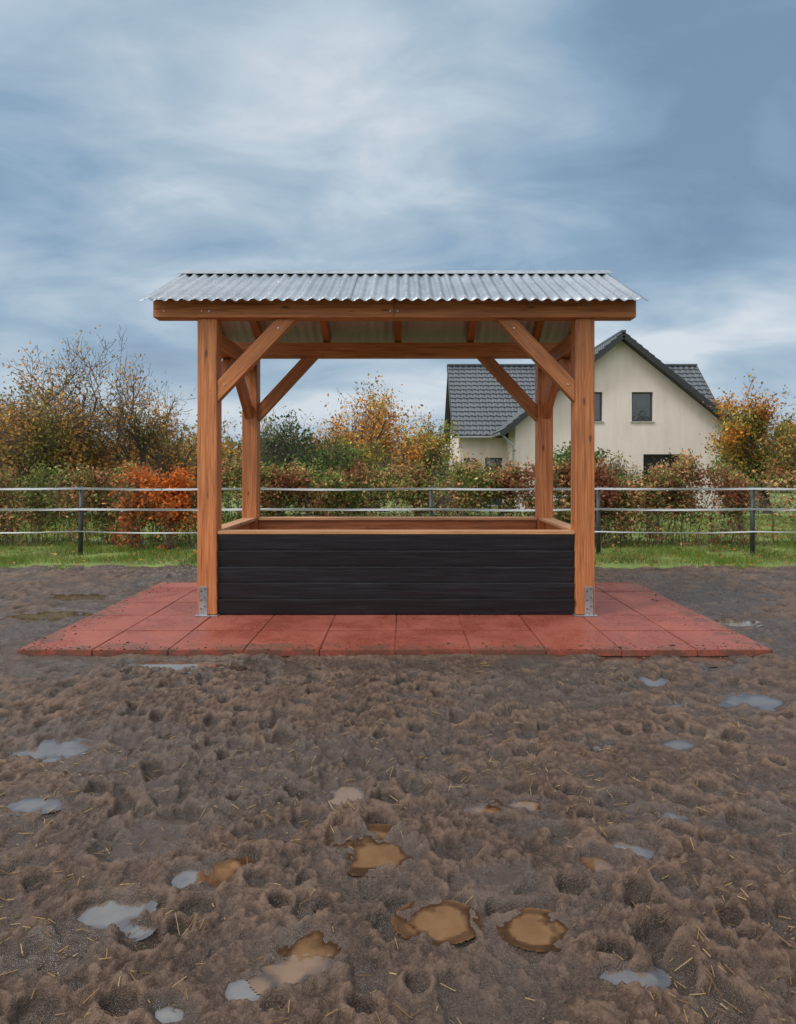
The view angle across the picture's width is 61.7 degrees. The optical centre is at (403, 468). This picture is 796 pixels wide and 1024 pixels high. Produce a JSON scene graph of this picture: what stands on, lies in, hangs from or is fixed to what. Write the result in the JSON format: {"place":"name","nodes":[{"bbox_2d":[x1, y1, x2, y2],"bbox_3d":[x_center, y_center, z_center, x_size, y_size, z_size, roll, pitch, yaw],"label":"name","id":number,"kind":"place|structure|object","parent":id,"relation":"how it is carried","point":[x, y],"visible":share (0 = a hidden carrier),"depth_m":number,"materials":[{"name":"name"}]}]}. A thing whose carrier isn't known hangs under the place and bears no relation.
{"place":"outdoors","nodes":[
{"label":"outdoors","id":0,"kind":"place"},
{"bbox_2d":[0,564,795,1023],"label":"muddy ground","id":1,"kind":"structure","parent":0,"point":[506,864],"depth_m":2.34,"materials":[{"name":"brown soil"}]},
{"bbox_2d":[17,583,772,656],"bbox_3d":[-0.056,1.223,5.714,5.011,0.048,2.613,0,0,0],"label":"rubber paving mat","id":2,"kind":"object","parent":1,"relation":"on","point":[163,616],"visible":0.56,"depth_m":4.88,"materials":[{"name":"red rubber"}]},
{"bbox_2d":[20,582,763,649],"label":"mud crumbs","id":3,"kind":"object","parent":2,"relation":"on","point":[349,643],"visible":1,"depth_m":4.51,"materials":[{"name":"brown soil"}]},
{"bbox_2d":[139,270,647,616],"bbox_3d":[-0.072,-0.328,6.210,3.995,3.052,2.034,0,0,0],"label":"wooden field shelter","id":4,"kind":"object","parent":2,"relation":"on","point":[252,561],"visible":1,"depth_m":5.45,"materials":[{"name":"wood"}]},
{"bbox_2d":[0,593,795,1023],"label":"puddles","id":5,"kind":"object","parent":1,"relation":"on","point":[440,923],"visible":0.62,"depth_m":1.90,"materials":[{"name":"liquid"}]},
{"bbox_2d":[0,574,795,1023],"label":"straw","id":6,"kind":"object","parent":1,"relation":"on","point":[402,836],"visible":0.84,"depth_m":2.19,"materials":[{"name":"yellow plant"}]},
{"bbox_2d":[0,472,795,570],"bbox_3d":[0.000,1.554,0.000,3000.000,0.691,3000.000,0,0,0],"label":"grass field","id":7,"kind":"structure","parent":0,"point":[630,565],"depth_m":10.17,"materials":[{"name":"green plant"}]},
{"bbox_2d":[0,396,25,513],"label":"autumn cherry tree","id":8,"kind":"object","parent":7,"relation":"on","point":[5,444],"visible":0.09,"depth_m":19.76,"materials":[{"name":"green plant"}]},
{"bbox_2d":[0,393,61,513],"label":"autumn maple tree","id":9,"kind":"object","parent":7,"relation":"on","point":[11,421],"visible":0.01,"depth_m":26.44,"materials":[{"name":"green plant"}]},
{"bbox_2d":[0,456,110,546],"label":"beech hedge","id":10,"kind":"object","parent":7,"relation":"on","point":[8,500],"visible":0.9,"depth_m":10.59,"materials":[{"name":"green plant"}]},
{"bbox_2d":[0,325,164,516],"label":"autumn cherry tree","id":11,"kind":"object","parent":7,"relation":"on","point":[51,438],"visible":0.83,"depth_m":15.92,"materials":[{"name":"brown plant"}]},
{"bbox_2d":[105,460,160,549],"bbox_3d":[-4.086,0.561,10.025,0.938,1.401,0.687,0,0,35],"label":"copper beech shrub","id":12,"kind":"object","parent":7,"relation":"on","point":[128,502],"visible":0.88,"depth_m":9.99,"materials":[{"name":"orange plant"}]},
{"bbox_2d":[88,391,196,513],"bbox_3d":[-10.974,-0.558,26.856,5.860,5.278,4.931,0,0,34],"label":"autumn maple tree","id":13,"kind":"object","parent":7,"relation":"on","point":[132,453],"visible":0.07,"depth_m":26.35,"materials":[{"name":"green plant"}]},
{"bbox_2d":[59,328,230,497],"bbox_3d":[-7.017,-1.229,18.216,4.988,5.254,3.487,0,0,-43],"label":"bare tree","id":14,"kind":"object","parent":7,"relation":"on","point":[142,440],"visible":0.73,"depth_m":17.90,"materials":[{"name":"brown plant"}]},
{"bbox_2d":[132,463,196,549],"bbox_3d":[-3.452,0.577,9.931,1.098,1.369,1.443,0,0,-23],"label":"copper beech shrub","id":15,"kind":"object","parent":7,"relation":"on","point":[173,500],"visible":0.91,"depth_m":9.99,"materials":[{"name":"orange plant"}]},
{"bbox_2d":[154,411,241,512],"bbox_3d":[-6.950,-0.070,24.563,4.309,4.412,3.848,0,0,41],"label":"autumn maple tree","id":16,"kind":"object","parent":7,"relation":"on","point":[226,452],"visible":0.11,"depth_m":24.44,"materials":[{"name":"green plant"}]},
{"bbox_2d":[235,409,326,512],"bbox_3d":[-4.505,-0.274,24.565,3.526,4.578,4.133,0,0,0],"label":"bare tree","id":17,"kind":"object","parent":7,"relation":"on","point":[278,439],"visible":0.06,"depth_m":24.09,"materials":[{"name":"green plant"}]},
{"bbox_2d":[233,404,366,514],"bbox_3d":[-2.664,-0.097,18.050,3.546,3.219,3.742,0,0,0],"label":"green hazel shrub","id":18,"kind":"object","parent":7,"relation":"on","point":[299,452],"visible":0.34,"depth_m":17.79,"materials":[{"name":"green plant"}]},
{"bbox_2d":[72,446,534,545],"bbox_3d":[-1.648,0.451,10.818,7.856,1.623,1.522,0,0,0],"label":"beech hedge","id":19,"kind":"object","parent":7,"relation":"on","point":[297,477],"visible":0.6,"depth_m":10.67,"materials":[{"name":"brown plant"}]},
{"bbox_2d":[305,428,411,513],"bbox_3d":[-1.246,0.131,19.484,3.307,2.830,2.432,0,0,20],"label":"green hazel shrub","id":20,"kind":"object","parent":7,"relation":"on","point":[380,461],"visible":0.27,"depth_m":19.19,"materials":[{"name":"green plant"}]},
{"bbox_2d":[301,371,448,513],"bbox_3d":[-1.222,-0.617,22.809,4.986,4.967,6.223,0,0,-16],"label":"autumn maple tree","id":21,"kind":"object","parent":7,"relation":"on","point":[372,425],"visible":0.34,"depth_m":21.96,"materials":[{"name":"orange plant"}]},
{"bbox_2d":[0,486,795,554],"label":"paddock fence","id":22,"kind":"object","parent":7,"relation":"on","point":[598,509],"visible":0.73,"depth_m":9.40,"materials":[{"name":"grey metal"}]},
{"bbox_2d":[0,524,795,565],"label":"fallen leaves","id":23,"kind":"object","parent":7,"relation":"on","point":[76,563],"visible":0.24,"depth_m":9.70,"materials":[{"name":"brown plant"}]},
{"bbox_2d":[40,425,795,491],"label":"distant trees","id":24,"kind":"object","parent":7,"relation":"on","point":[232,441],"visible":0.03,"depth_m":53.74,"materials":[{"name":"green plant"}]},
{"bbox_2d":[385,410,464,513],"bbox_3d":[0.561,-0.070,27.327,4.038,4.700,4.061,0,0,0],"label":"autumn birch tree","id":25,"kind":"object","parent":7,"relation":"on","point":[434,454],"visible":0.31,"depth_m":26.85,"materials":[{"name":"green plant"}]},
{"bbox_2d":[433,449,507,515],"bbox_3d":[1.746,0.368,17.196,1.810,1.987,2.724,0,0,-39],"label":"green hazel shrub","id":26,"kind":"object","parent":7,"relation":"on","point":[452,481],"visible":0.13,"depth_m":17.17,"materials":[{"name":"green plant"}]},
{"bbox_2d":[450,437,505,502],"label":"wing walls","id":27,"kind":"structure","parent":7,"relation":"on","point":[494,447],"depth_m":32.60,"materials":[{"name":"beige paint"}]},
{"bbox_2d":[486,459,500,503],"bbox_3d":[4.425,0.640,32.758,0.780,2.250,0.015,0,0,0],"label":"window glass","id":28,"kind":"object","parent":27,"relation":"attached to","point":[497,462],"visible":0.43,"depth_m":32.75,"materials":[{"name":"grey glass"}]},
{"bbox_2d":[553,441,610,523],"bbox_3d":[2.909,0.384,11.620,1.181,1.756,1.275,0,0,0],"label":"evergreen shrub","id":29,"kind":"object","parent":7,"relation":"on","point":[566,452],"visible":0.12,"depth_m":11.57,"materials":[{"name":"green plant"}]},
{"bbox_2d":[506,341,723,508],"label":"gable walls","id":30,"kind":"structure","parent":7,"relation":"on","point":[681,418],"depth_m":30.00,"materials":[{"name":"beige paint"}]},
{"bbox_2d":[501,435,513,446],"bbox_3d":[4.660,-1.275,29.900,0.785,0.090,0.090,44,0,0],"label":"downpipe elbow","id":31,"kind":"object","parent":30,"relation":"attached to","point":[508,441],"visible":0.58,"depth_m":29.86,"materials":[{"name":"grey metal"}]},
{"bbox_2d":[512,446,514,506],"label":"downspout","id":32,"kind":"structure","parent":30,"relation":"attached to","point":[513,454],"depth_m":29.87,"materials":[{"name":"grey metal"}]},
{"bbox_2d":[500,333,624,435],"bbox_3d":[7.030,-3.695,29.430,6.975,0.240,0.035,-39,0,0],"label":"bargeboard","id":33,"kind":"object","parent":30,"relation":"attached to","point":[598,355],"visible":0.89,"depth_m":29.41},
{"bbox_2d":[448,366,714,437],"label":"house roof","id":34,"kind":"structure","parent":30,"relation":"attached to","point":[506,436],"depth_m":33.92,"materials":[{"name":"grey tile"}]},
{"bbox_2d":[447,366,452,438],"bbox_3d":[2.370,-3.455,33.975,0.040,0.220,5.657,0,44,0],"label":"wing bargeboard","id":35,"kind":"object","parent":34,"relation":"attached to","point":[449,399],"visible":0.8,"depth_m":33.94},
{"bbox_2d":[453,436,494,437],"bbox_3d":[3.400,-1.500,31.880,2.000,0.110,0.120,0,0,0],"label":"wing gutter","id":36,"kind":"object","parent":34,"relation":"attached to","point":[474,437],"visible":0.66,"depth_m":31.82,"materials":[{"name":"grey metal"}]},
{"bbox_2d":[448,366,717,434],"bbox_3d":[9.100,-3.579,33.954,13.400,3.956,4.112,0,0,0],"label":"wing roof tiles front","id":37,"kind":"object","parent":34,"relation":"on","point":[491,417],"visible":0.26,"depth_m":34.20,"materials":[{"name":"grey tile"}]},
{"bbox_2d":[447,364,697,365],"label":"wing ridge tiles","id":38,"kind":"object","parent":37,"relation":"on","point":[534,364],"visible":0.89,"depth_m":35.89,"materials":[{"name":"grey tile"}]},
{"bbox_2d":[697,366,714,398],"bbox_3d":[15.830,-3.455,33.975,0.040,0.220,5.657,0,44,0],"label":"wing bargeboard","id":39,"kind":"object","parent":34,"relation":"attached to","point":[705,382],"visible":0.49,"depth_m":34.89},
{"bbox_2d":[595,394,599,419],"bbox_3d":[8.480,-2.780,30.157,0.890,1.250,0.015,0,0,0],"label":"window glass","id":40,"kind":"object","parent":30,"relation":"attached to","point":[597,406],"visible":0.36,"depth_m":30.15,"materials":[{"name":"grey glass"}]},
{"bbox_2d":[600,394,601,419],"bbox_3d":[8.925,-2.780,30.150,0.070,1.180,0.060,0,0,0],"label":"window frame","id":41,"kind":"object","parent":30,"relation":"attached to","point":[600,406],"visible":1,"depth_m":30.12,"materials":[{"name":"black plastic"}]},
{"bbox_2d":[632,394,649,419],"bbox_3d":[10.760,-2.780,30.157,0.890,1.250,0.015,0,0,0],"label":"window glass","id":42,"kind":"object","parent":30,"relation":"attached to","point":[640,406],"visible":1,"depth_m":30.15,"materials":[{"name":"grey glass"}]},
{"bbox_2d":[632,392,651,393],"bbox_3d":[10.760,-3.405,30.150,0.960,0.070,0.060,0,0,0],"label":"window frame top","id":43,"kind":"object","parent":30,"relation":"in","point":[641,392],"depth_m":30.12,"materials":[{"name":"grey plastic"}]},
{"bbox_2d":[630,421,654,422],"bbox_3d":[10.760,-2.088,30.029,1.080,0.057,0.178,0,0,0],"label":"window sill","id":44,"kind":"structure","parent":30,"relation":"attached to","point":[642,421],"depth_m":29.94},
{"bbox_2d":[650,394,651,419],"bbox_3d":[11.205,-2.780,30.150,0.070,1.180,0.060,0,0,0],"label":"window frame","id":45,"kind":"object","parent":30,"relation":"attached to","point":[650,406],"visible":1,"depth_m":30.12,"materials":[{"name":"black plastic"}]},
{"bbox_2d":[644,456,677,480],"bbox_3d":[11.650,0.005,30.157,1.630,1.220,0.015,0,0,0],"label":"window glass","id":46,"kind":"object","parent":30,"relation":"attached to","point":[648,460],"visible":0.43,"depth_m":30.15,"materials":[{"name":"black glass"}]},
{"bbox_2d":[643,454,678,455],"bbox_3d":[11.650,-0.605,30.150,1.700,0.070,0.060,0,0,0],"label":"window frame top","id":47,"kind":"object","parent":30,"relation":"attached to","point":[659,455],"depth_m":30.12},
{"bbox_2d":[622,339,725,429],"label":"gable roof deck","id":48,"kind":"structure","parent":30,"relation":"on","point":[668,377],"depth_m":29.81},
{"bbox_2d":[628,334,715,405],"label":"gable roof tiles","id":49,"kind":"object","parent":48,"relation":"on","point":[672,370],"visible":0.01,"depth_m":29.49,"materials":[{"name":"grey tile"}]},
{"bbox_2d":[623,333,734,422],"bbox_3d":[12.450,-3.695,29.430,6.975,0.240,0.035,39,0,0],"label":"bargeboard","id":50,"kind":"object","parent":30,"relation":"attached to","point":[666,369],"visible":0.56,"depth_m":29.41,"materials":[{"name":"grey wood"}]},
{"bbox_2d":[596,450,643,498],"bbox_3d":[6.312,0.500,20.146,2.090,2.121,2.457,0,0,0],"label":"green hazel shrub","id":51,"kind":"object","parent":7,"relation":"on","point":[618,469],"visible":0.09,"depth_m":19.93,"materials":[{"name":"green plant"}]},
{"bbox_2d":[501,448,795,546],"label":"beech hedge","id":52,"kind":"object","parent":7,"relation":"on","point":[662,499],"visible":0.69,"depth_m":10.44,"materials":[{"name":"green plant"}]},
{"bbox_2d":[698,369,795,513],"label":"autumn maple tree","id":53,"kind":"object","parent":7,"relation":"on","point":[736,440],"visible":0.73,"depth_m":24.69,"materials":[{"name":"orange plant"}]},
{"bbox_2d":[747,397,795,508],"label":"autumn maple tree","id":54,"kind":"object","parent":7,"relation":"on","point":[789,457],"visible":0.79,"depth_m":22.88,"materials":[{"name":"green plant"}]},
{"bbox_2d":[0,0,795,464],"label":"sky","id":55,"kind":"structure","parent":0,"point":[651,144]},
{"bbox_2d":[444,379,450,442],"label":"house wall","id":56,"kind":"structure","parent":0,"point":[447,411],"depth_m":38.10,"materials":[{"name":"beige paint"}]},
{"bbox_2d":[493,332,622,433],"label":"gable roof tiles","id":57,"kind":"object","parent":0,"point":[522,410],"visible":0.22,"depth_m":30.38,"materials":[{"name":"grey tile"}]},
{"bbox_2d":[595,330,625,348],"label":"gable ridge tiles","id":58,"kind":"object","parent":57,"relation":"on","point":[613,336],"visible":0.5,"depth_m":30.88,"materials":[{"name":"grey tile"}]}
]}

